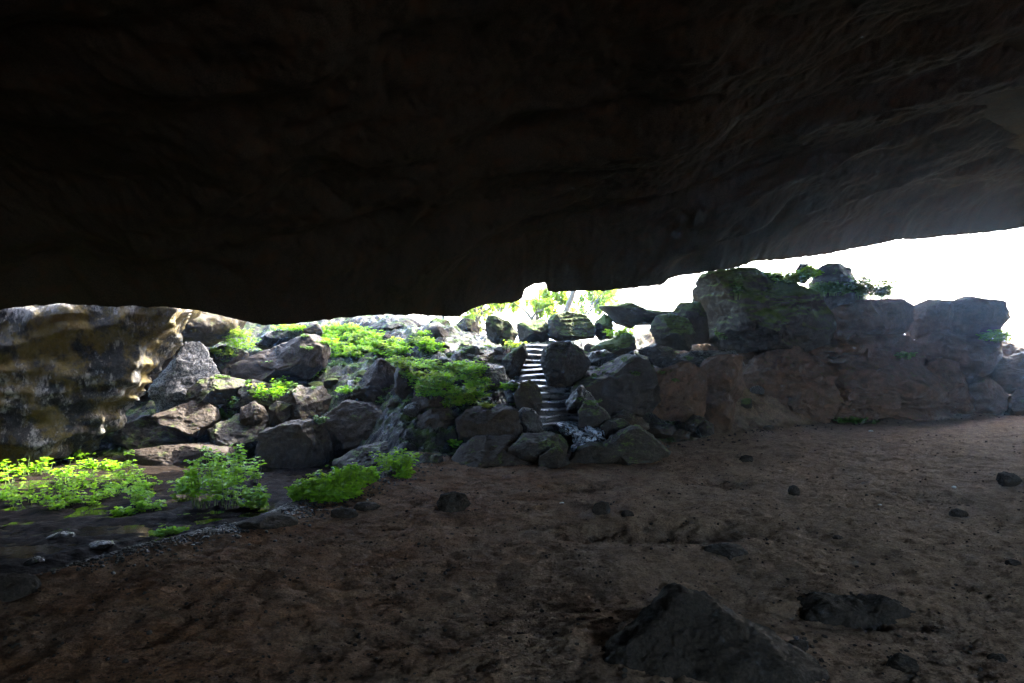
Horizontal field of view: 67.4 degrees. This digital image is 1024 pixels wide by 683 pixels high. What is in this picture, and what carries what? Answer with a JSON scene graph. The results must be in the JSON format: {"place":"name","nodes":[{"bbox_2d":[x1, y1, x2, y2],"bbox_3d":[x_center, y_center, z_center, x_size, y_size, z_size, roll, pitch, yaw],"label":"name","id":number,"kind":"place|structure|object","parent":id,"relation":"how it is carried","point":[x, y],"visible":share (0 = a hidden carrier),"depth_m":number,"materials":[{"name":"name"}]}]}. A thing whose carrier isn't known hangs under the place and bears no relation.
{"place":"outdoors","nodes":[
{"label":"outdoors","id":0,"kind":"place"},
{"bbox_2d":[0,456,334,570],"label":"pool water","id":1,"kind":"structure","parent":0,"point":[20,552],"depth_m":13.61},
{"bbox_2d":[0,480,43,507],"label":"pool plant","id":2,"kind":"object","parent":1,"relation":"on","point":[15,497],"visible":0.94,"depth_m":14.54,"materials":[{"name":"green plant"}]},
{"bbox_2d":[58,488,110,505],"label":"pool plant","id":3,"kind":"object","parent":1,"relation":"in","point":[91,497],"visible":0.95,"depth_m":14.55,"materials":[{"name":"green plant"}]},
{"bbox_2d":[167,467,203,499],"bbox_3d":[-6.500,2.852,15.292,0.567,0.675,0.722,0,0,0],"label":"pool plant","id":4,"kind":"object","parent":1,"relation":"in","point":[181,481],"visible":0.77,"depth_m":15.20,"materials":[{"name":"green plant"}]},
{"bbox_2d":[199,446,238,491],"bbox_3d":[-6.129,2.629,15.920,0.713,0.963,0.733,0,0,29],"label":"pool plant","id":5,"kind":"object","parent":1,"relation":"in","point":[217,466],"visible":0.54,"depth_m":15.90,"materials":[{"name":"green plant"}]},
{"bbox_2d":[193,459,246,507],"bbox_3d":[-5.402,2.654,14.348,0.898,0.956,0.801,0,0,0],"label":"pool plant","id":6,"kind":"object","parent":1,"relation":"in","point":[228,481],"visible":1,"depth_m":14.24,"materials":[{"name":"green plant"}]},
{"bbox_2d":[220,443,253,491],"bbox_3d":[-5.593,2.593,15.662,0.641,1.021,0.750,0,0,-39],"label":"pool plant","id":7,"kind":"object","parent":1,"relation":"in","point":[238,460],"visible":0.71,"depth_m":15.66,"materials":[{"name":"green plant"}]},
{"bbox_2d":[236,483,270,509],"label":"pool plant","id":8,"kind":"object","parent":1,"relation":"in","point":[260,500],"visible":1,"depth_m":14.12,"materials":[{"name":"green plant"}]},
{"bbox_2d":[321,321,494,407],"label":"fern bank","id":9,"kind":"structure","parent":0,"point":[430,386],"depth_m":20.75,"materials":[{"name":"green plant"}]},
{"bbox_2d":[0,0,1023,325],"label":"cave ceiling","id":10,"kind":"structure","parent":0,"point":[268,162],"depth_m":15.58,"materials":[{"name":"stone"}]},
{"bbox_2d":[0,314,1023,682],"bbox_3d":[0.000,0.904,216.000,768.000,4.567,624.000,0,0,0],"label":"ground","id":11,"kind":"structure","parent":0,"point":[200,650],"depth_m":8.99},
{"bbox_2d":[0,573,41,601],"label":"stone","id":12,"kind":"object","parent":11,"relation":"on","point":[14,586],"visible":0.83,"depth_m":7.61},
{"bbox_2d":[34,487,78,509],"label":"pool plant","id":13,"kind":"object","parent":11,"relation":"on","point":[61,504],"visible":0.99,"depth_m":14.16,"materials":[{"name":"green plant"}]},
{"bbox_2d":[37,469,76,496],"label":"pool plant","id":14,"kind":"object","parent":11,"relation":"on","point":[59,483],"visible":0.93,"depth_m":15.22,"materials":[{"name":"green plant"}]},
{"bbox_2d":[0,303,201,469],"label":"rock wall","id":15,"kind":"structure","parent":11,"relation":"on","point":[74,379],"depth_m":19.19,"materials":[{"name":"stone"}]},
{"bbox_2d":[177,312,246,350],"bbox_3d":[-10.198,-0.735,23.537,3.608,2.065,3.380,0,0,0],"label":"rock ledge","id":16,"kind":"object","parent":15,"relation":"attached to","point":[206,329],"visible":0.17,"depth_m":22.93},
{"bbox_2d":[89,478,129,498],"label":"pool plant","id":17,"kind":"object","parent":11,"relation":"on","point":[118,486],"visible":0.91,"depth_m":15.20,"materials":[{"name":"green plant"}]},
{"bbox_2d":[99,468,147,487],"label":"pool plant","id":18,"kind":"object","parent":11,"relation":"on","point":[127,476],"visible":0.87,"depth_m":16.36,"materials":[{"name":"green plant"}]},
{"bbox_2d":[121,485,154,501],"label":"pool plant","id":19,"kind":"object","parent":11,"relation":"on","point":[137,497],"visible":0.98,"depth_m":14.48,"materials":[{"name":"green plant"}]},
{"bbox_2d":[103,414,187,449],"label":"boulder","id":20,"kind":"object","parent":11,"relation":"on","point":[144,431],"visible":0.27,"depth_m":21.20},
{"bbox_2d":[136,351,179,402],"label":"boulder","id":21,"kind":"object","parent":11,"relation":"on","point":[145,397],"visible":0.02,"depth_m":23.79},
{"bbox_2d":[148,524,188,535],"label":"pool plant","id":22,"kind":"object","parent":11,"relation":"on","point":[167,530],"visible":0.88,"depth_m":12.39,"materials":[{"name":"green plant"}]},
{"bbox_2d":[125,442,237,466],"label":"boulder","id":23,"kind":"object","parent":11,"relation":"on","point":[178,454],"visible":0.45,"depth_m":19.35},
{"bbox_2d":[147,341,219,412],"bbox_3d":[-9.544,1.140,22.276,1.839,2.297,1.382,0,0,-38],"label":"boulder","id":24,"kind":"object","parent":11,"relation":"on","point":[192,363],"visible":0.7,"depth_m":21.87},
{"bbox_2d":[151,400,220,436],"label":"boulder","id":25,"kind":"object","parent":11,"relation":"on","point":[192,418],"visible":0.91,"depth_m":20.43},
{"bbox_2d":[184,374,246,404],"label":"boulder","id":26,"kind":"object","parent":25,"relation":"on","point":[211,391],"visible":0.88,"depth_m":21.25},
{"bbox_2d":[183,453,219,508],"bbox_3d":[-5.769,2.578,14.326,0.723,1.048,0.600,0,0,-33],"label":"pool plant","id":27,"kind":"object","parent":11,"relation":"on","point":[195,474],"visible":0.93,"depth_m":14.22,"materials":[{"name":"green plant"}]},
{"bbox_2d":[208,345,248,375],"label":"boulder","id":28,"kind":"object","parent":11,"relation":"on","point":[224,367],"visible":0.41,"depth_m":23.39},
{"bbox_2d":[224,334,261,351],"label":"fern tuft","id":29,"kind":"object","parent":28,"relation":"on","point":[236,344],"visible":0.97,"depth_m":23.50,"materials":[{"name":"green plant"}]},
{"bbox_2d":[206,414,269,460],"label":"boulder","id":30,"kind":"object","parent":11,"relation":"on","point":[233,431],"visible":0.34,"depth_m":20.02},
{"bbox_2d":[239,401,269,425],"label":"boulder","id":31,"kind":"object","parent":30,"relation":"on","point":[253,413],"visible":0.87,"depth_m":20.34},
{"bbox_2d":[40,435,468,574],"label":"wet gravel","id":32,"kind":"structure","parent":11,"relation":"on","point":[292,506],"depth_m":10.03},
{"bbox_2d":[232,379,284,412],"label":"boulder","id":33,"kind":"object","parent":11,"relation":"on","point":[244,396],"visible":0.47,"depth_m":21.32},
{"bbox_2d":[247,378,287,400],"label":"fern tuft","id":34,"kind":"object","parent":33,"relation":"on","point":[278,391],"visible":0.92,"depth_m":21.25,"materials":[{"name":"green plant"}]},
{"bbox_2d":[237,512,297,528],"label":"stone","id":35,"kind":"object","parent":11,"relation":"on","point":[273,520],"visible":0.83,"depth_m":10.44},
{"bbox_2d":[255,330,295,349],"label":"boulder","id":36,"kind":"object","parent":11,"relation":"on","point":[270,339],"visible":0.77,"depth_m":25.59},
{"bbox_2d":[268,401,290,425],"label":"boulder","id":37,"kind":"object","parent":11,"relation":"on","point":[279,411],"visible":0.93,"depth_m":20.13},
{"bbox_2d":[230,334,330,382],"bbox_3d":[-6.957,0.534,23.272,2.818,1.537,2.368,0,0,0],"label":"boulder","id":38,"kind":"object","parent":11,"relation":"on","point":[292,359],"visible":0.94,"depth_m":22.50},
{"bbox_2d":[253,419,333,468],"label":"boulder","id":39,"kind":"object","parent":11,"relation":"on","point":[295,444],"visible":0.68,"depth_m":18.78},
{"bbox_2d":[268,385,331,426],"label":"boulder","id":40,"kind":"object","parent":11,"relation":"on","point":[307,403],"visible":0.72,"depth_m":20.63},
{"bbox_2d":[295,322,323,336],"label":"boulder","id":41,"kind":"object","parent":11,"relation":"on","point":[312,328],"visible":0.52,"depth_m":26.05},
{"bbox_2d":[284,462,382,503],"bbox_3d":[-2.803,2.360,12.857,1.237,0.557,1.932,0,0,42],"label":"leafy bush","id":42,"kind":"object","parent":11,"relation":"on","point":[345,482],"visible":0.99,"depth_m":12.55,"materials":[{"name":"green plant"}]},
{"bbox_2d":[331,507,357,518],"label":"stone","id":43,"kind":"object","parent":11,"relation":"on","point":[344,512],"visible":0.9,"depth_m":11.12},
{"bbox_2d":[322,399,382,458],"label":"boulder","id":44,"kind":"object","parent":11,"relation":"on","point":[347,427],"visible":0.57,"depth_m":19.29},
{"bbox_2d":[332,441,387,472],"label":"boulder","id":45,"kind":"object","parent":11,"relation":"on","point":[360,455],"visible":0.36,"depth_m":17.68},
{"bbox_2d":[353,358,395,401],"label":"boulder","id":46,"kind":"object","parent":11,"relation":"on","point":[378,375],"visible":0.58,"depth_m":20.38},
{"bbox_2d":[366,318,421,330],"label":"boulder","id":47,"kind":"object","parent":11,"relation":"on","point":[385,324],"visible":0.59,"depth_m":26.57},
{"bbox_2d":[369,447,422,473],"bbox_3d":[-2.280,2.275,14.882,1.011,0.547,0.817,0,0,-14],"label":"leafy bush","id":48,"kind":"object","parent":11,"relation":"on","point":[400,462],"visible":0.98,"depth_m":14.76,"materials":[{"name":"green plant"}]},
{"bbox_2d":[394,366,418,398],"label":"boulder","id":49,"kind":"object","parent":11,"relation":"on","point":[403,389],"visible":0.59,"depth_m":19.62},
{"bbox_2d":[411,383,454,410],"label":"boulder","id":50,"kind":"object","parent":11,"relation":"on","point":[425,402],"visible":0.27,"depth_m":18.84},
{"bbox_2d":[417,407,458,429],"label":"boulder","id":51,"kind":"object","parent":11,"relation":"on","point":[444,418],"visible":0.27,"depth_m":18.16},
{"bbox_2d":[211,333,693,405],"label":"slope weeds","id":52,"kind":"object","parent":11,"relation":"on","point":[444,377],"visible":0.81,"depth_m":21.40,"materials":[{"name":"green plant"}]},
{"bbox_2d":[436,491,470,512],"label":"stone","id":53,"kind":"object","parent":11,"relation":"on","point":[453,501],"visible":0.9,"depth_m":11.63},
{"bbox_2d":[455,403,522,442],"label":"boulder","id":54,"kind":"object","parent":11,"relation":"on","point":[500,419],"visible":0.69,"depth_m":17.68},
{"bbox_2d":[460,303,519,333],"bbox_3d":[-1.250,-1.736,39.312,2.587,3.845,4.154,0,0,23],"label":"tree","id":55,"kind":"object","parent":11,"relation":"on","point":[496,310],"visible":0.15,"depth_m":38.87,"materials":[{"name":"green plant"}]},
{"bbox_2d":[477,364,507,386],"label":"boulder","id":56,"kind":"object","parent":11,"relation":"on","point":[497,375],"visible":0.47,"depth_m":20.63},
{"bbox_2d":[451,435,534,467],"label":"boulder","id":57,"kind":"object","parent":11,"relation":"on","point":[484,451],"visible":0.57,"depth_m":16.24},
{"bbox_2d":[508,431,567,463],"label":"boulder","id":58,"kind":"object","parent":57,"relation":"on","point":[531,447],"visible":0.68,"depth_m":16.20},
{"bbox_2d":[485,315,517,344],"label":"boulder","id":59,"kind":"object","parent":11,"relation":"on","point":[498,330],"visible":0.79,"depth_m":24.77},
{"bbox_2d":[0,413,1023,682],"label":"soil crumbs","id":60,"kind":"object","parent":11,"relation":"on","point":[980,669],"visible":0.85,"depth_m":7.54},
{"bbox_2d":[502,343,527,375],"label":"boulder","id":61,"kind":"object","parent":11,"relation":"on","point":[513,360],"visible":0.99,"depth_m":21.72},
{"bbox_2d":[513,380,541,410],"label":"boulder","id":62,"kind":"object","parent":11,"relation":"on","point":[527,394],"visible":0.85,"depth_m":18.68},
{"bbox_2d":[518,407,542,436],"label":"boulder","id":63,"kind":"object","parent":11,"relation":"on","point":[530,420],"visible":0.76,"depth_m":17.76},
{"bbox_2d":[517,319,548,343],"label":"boulder","id":64,"kind":"object","parent":11,"relation":"on","point":[528,331],"visible":0.83,"depth_m":25.85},
{"bbox_2d":[501,287,575,322],"bbox_3d":[1.095,-1.438,35.299,3.991,3.516,3.610,0,0,0],"label":"tree","id":65,"kind":"object","parent":11,"relation":"on","point":[544,305],"visible":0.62,"depth_m":34.85,"materials":[{"name":"green plant"}]},
{"bbox_2d":[516,344,577,431],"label":"stone staircase","id":66,"kind":"structure","parent":11,"relation":"on","point":[552,412],"depth_m":20.30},
{"bbox_2d":[538,446,569,468],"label":"boulder","id":67,"kind":"object","parent":11,"relation":"on","point":[555,457],"visible":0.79,"depth_m":15.68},
{"bbox_2d":[539,340,590,387],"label":"boulder","id":68,"kind":"object","parent":11,"relation":"on","point":[566,364],"visible":0.98,"depth_m":20.56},
{"bbox_2d":[547,311,596,340],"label":"boulder","id":69,"kind":"object","parent":11,"relation":"on","point":[568,325],"visible":0.93,"depth_m":25.62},
{"bbox_2d":[571,442,584,452],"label":"wet slab","id":70,"kind":"structure","parent":11,"relation":"on","point":[574,446],"depth_m":17.06,"materials":[{"name":"stone"}]},
{"bbox_2d":[571,429,603,442],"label":"wet slab","id":71,"kind":"structure","parent":70,"relation":"on","point":[582,435],"depth_m":17.39,"materials":[{"name":"stone"}]},
{"bbox_2d":[556,421,582,434],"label":"wet slab","id":72,"kind":"structure","parent":71,"relation":"on","point":[566,427],"depth_m":17.87,"materials":[{"name":"stone"}]},
{"bbox_2d":[565,385,597,413],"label":"boulder","id":73,"kind":"object","parent":11,"relation":"on","point":[573,406],"visible":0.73,"depth_m":18.62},
{"bbox_2d":[578,402,610,428],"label":"boulder","id":74,"kind":"object","parent":11,"relation":"on","point":[596,415],"visible":0.82,"depth_m":17.63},
{"bbox_2d":[572,289,622,319],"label":"tree","id":75,"kind":"object","parent":11,"relation":"on","point":[599,299],"visible":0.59,"depth_m":42.49,"materials":[{"name":"green plant"}]},
{"bbox_2d":[588,350,617,366],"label":"boulder","id":76,"kind":"object","parent":11,"relation":"on","point":[596,358],"visible":0.98,"depth_m":21.92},
{"bbox_2d":[594,313,613,340],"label":"boulder","id":77,"kind":"object","parent":11,"relation":"on","point":[603,322],"visible":0.77,"depth_m":25.95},
{"bbox_2d":[599,302,671,327],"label":"stone slab","id":78,"kind":"structure","parent":77,"relation":"on","point":[629,314],"depth_m":25.44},
{"bbox_2d":[590,333,636,355],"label":"boulder","id":79,"kind":"object","parent":11,"relation":"on","point":[623,344],"visible":0.81,"depth_m":22.84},
{"bbox_2d":[570,354,660,417],"bbox_3d":[2.740,1.259,20.395,2.429,1.862,1.778,0,0,0],"label":"boulder","id":80,"kind":"object","parent":11,"relation":"on","point":[617,386],"visible":0.66,"depth_m":19.67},
{"bbox_2d":[600,418,630,440],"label":"boulder","id":81,"kind":"object","parent":11,"relation":"on","point":[608,427],"visible":0.55,"depth_m":17.25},
{"bbox_2d":[569,424,670,465],"bbox_3d":[2.308,2.290,16.651,2.198,0.975,1.166,0,0,0],"label":"boulder","id":82,"kind":"object","parent":11,"relation":"on","point":[633,444],"visible":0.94,"depth_m":16.22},
{"bbox_2d":[611,410,649,429],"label":"boulder","id":83,"kind":"object","parent":11,"relation":"on","point":[631,418],"visible":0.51,"depth_m":18.59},
{"bbox_2d":[646,423,676,438],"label":"boulder","id":84,"kind":"object","parent":11,"relation":"on","point":[662,430],"visible":0.85,"depth_m":19.14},
{"bbox_2d":[649,313,695,350],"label":"boulder","id":85,"kind":"object","parent":11,"relation":"on","point":[675,332],"visible":0.92,"depth_m":24.07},
{"bbox_2d":[652,361,706,421],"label":"boulder","id":86,"kind":"object","parent":11,"relation":"on","point":[683,398],"visible":0.75,"depth_m":20.31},
{"bbox_2d":[672,301,708,344],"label":"boulder","id":87,"kind":"object","parent":11,"relation":"on","point":[694,312],"visible":0.65,"depth_m":24.75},
{"bbox_2d":[685,414,704,437],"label":"boulder","id":88,"kind":"object","parent":11,"relation":"on","point":[693,422],"visible":0.72,"depth_m":19.59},
{"bbox_2d":[654,350,744,367],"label":"boulder","id":89,"kind":"object","parent":11,"relation":"on","point":[699,358],"visible":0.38,"depth_m":22.57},
{"bbox_2d":[638,343,676,366],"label":"boulder","id":90,"kind":"object","parent":89,"relation":"on","point":[658,355],"visible":0.91,"depth_m":22.48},
{"bbox_2d":[603,582,829,682],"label":"rock","id":91,"kind":"object","parent":11,"relation":"on","point":[675,631],"visible":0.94,"depth_m":5.91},
{"bbox_2d":[700,354,745,430],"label":"boulder","id":92,"kind":"object","parent":11,"relation":"on","point":[725,385],"visible":0.77,"depth_m":21.11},
{"bbox_2d":[703,542,747,559],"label":"stone","id":93,"kind":"object","parent":11,"relation":"on","point":[729,551],"visible":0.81,"depth_m":9.25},
{"bbox_2d":[714,330,948,409],"bbox_3d":[10.936,1.048,26.923,7.495,3.826,5.422,0,0,0],"label":"rock mass","id":94,"kind":"object","parent":11,"relation":"on","point":[921,386],"visible":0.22,"depth_m":25.20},
{"bbox_2d":[692,267,836,352],"bbox_3d":[8.739,-1.078,26.837,4.675,3.066,3.588,0,0,31],"label":"boulder","id":95,"kind":"object","parent":94,"relation":"on","point":[764,313],"visible":0.83,"depth_m":25.78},
{"bbox_2d":[742,345,843,423],"bbox_3d":[9.113,1.411,25.515,3.556,2.656,2.481,0,0,25],"label":"boulder","id":96,"kind":"object","parent":94,"relation":"on","point":[793,379],"visible":0.68,"depth_m":24.62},
{"bbox_2d":[808,330,911,358],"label":"boulder","id":97,"kind":"object","parent":94,"relation":"on","point":[852,342],"visible":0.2,"depth_m":26.07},
{"bbox_2d":[834,393,901,420],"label":"boulder","id":98,"kind":"object","parent":94,"relation":"on","point":[876,407],"visible":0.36,"depth_m":24.86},
{"bbox_2d":[853,347,890,366],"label":"boulder","id":99,"kind":"object","parent":94,"relation":"on","point":[881,359],"visible":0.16,"depth_m":25.77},
{"bbox_2d":[831,298,913,334],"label":"boulder","id":100,"kind":"object","parent":94,"relation":"on","point":[882,316],"visible":0.58,"depth_m":27.14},
{"bbox_2d":[808,263,861,309],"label":"boulder","id":101,"kind":"object","parent":100,"relation":"on","point":[833,272],"visible":0.59,"depth_m":27.40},
{"bbox_2d":[806,280,854,295],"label":"fern tuft","id":102,"kind":"object","parent":101,"relation":"on","point":[830,286],"visible":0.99,"depth_m":26.98,"materials":[{"name":"green plant"}]},
{"bbox_2d":[848,270,874,299],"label":"fern tuft","id":103,"kind":"object","parent":100,"relation":"on","point":[862,291],"visible":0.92,"depth_m":27.34,"materials":[{"name":"green plant"}]},
{"bbox_2d":[853,274,900,299],"bbox_3d":[12.944,-1.948,27.654,1.850,0.906,1.640,0,0,0],"label":"fern tuft","id":104,"kind":"object","parent":100,"relation":"on","point":[883,289],"visible":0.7,"depth_m":27.35,"materials":[{"name":"green plant"}]},
{"bbox_2d":[903,339,928,365],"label":"boulder","id":105,"kind":"object","parent":94,"relation":"on","point":[920,349],"visible":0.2,"depth_m":27.26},
{"bbox_2d":[796,591,916,629],"bbox_3d":[3.395,2.748,7.439,1.312,0.583,0.808,0,0,0],"label":"rock","id":106,"kind":"object","parent":11,"relation":"on","point":[867,612],"visible":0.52,"depth_m":7.27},
{"bbox_2d":[886,652,918,672],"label":"stone","id":107,"kind":"object","parent":11,"relation":"on","point":[900,661],"visible":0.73,"depth_m":6.07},
{"bbox_2d":[891,406,956,420],"bbox_3d":[13.752,2.288,26.000,3.003,1.368,1.970,0,0,0],"label":"rock slab","id":108,"kind":"object","parent":11,"relation":"on","point":[929,414],"visible":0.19,"depth_m":25.30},
{"bbox_2d":[924,356,968,404],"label":"boulder","id":109,"kind":"object","parent":11,"relation":"on","point":[949,374],"visible":0.53,"depth_m":26.68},
{"bbox_2d":[939,397,973,414],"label":"boulder","id":110,"kind":"object","parent":11,"relation":"on","point":[963,406],"visible":0.29,"depth_m":26.72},
{"bbox_2d":[916,329,1002,379],"bbox_3d":[16.288,0.585,28.701,3.406,2.097,3.095,0,0,35],"label":"boulder","id":111,"kind":"object","parent":11,"relation":"on","point":[973,356],"visible":0.56,"depth_m":27.47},
{"bbox_2d":[905,299,953,339],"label":"boulder","id":112,"kind":"object","parent":111,"relation":"on","point":[929,315],"visible":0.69,"depth_m":28.39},
{"bbox_2d":[949,296,1010,335],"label":"boulder","id":113,"kind":"object","parent":111,"relation":"on","point":[973,315],"visible":0.66,"depth_m":28.20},
{"bbox_2d":[975,329,1015,342],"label":"fern tuft","id":114,"kind":"object","parent":111,"relation":"on","point":[1001,335],"visible":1,"depth_m":27.83,"materials":[{"name":"green plant"}]},
{"bbox_2d":[966,376,1008,414],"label":"boulder","id":115,"kind":"object","parent":11,"relation":"on","point":[988,395],"visible":0.59,"depth_m":26.63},
{"bbox_2d":[984,352,1023,394],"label":"boulder","id":116,"kind":"object","parent":11,"relation":"on","point":[1007,374],"visible":0.67,"depth_m":27.96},
{"bbox_2d":[996,471,1022,486],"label":"stone","id":117,"kind":"object","parent":11,"relation":"on","point":[1005,478],"visible":0.88,"depth_m":13.73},
{"bbox_2d":[1004,389,1023,415],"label":"boulder","id":118,"kind":"object","parent":11,"relation":"on","point":[1016,403],"visible":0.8,"depth_m":26.49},
{"bbox_2d":[408,227,1023,342],"label":"sky","id":119,"kind":"structure","parent":0,"point":[990,265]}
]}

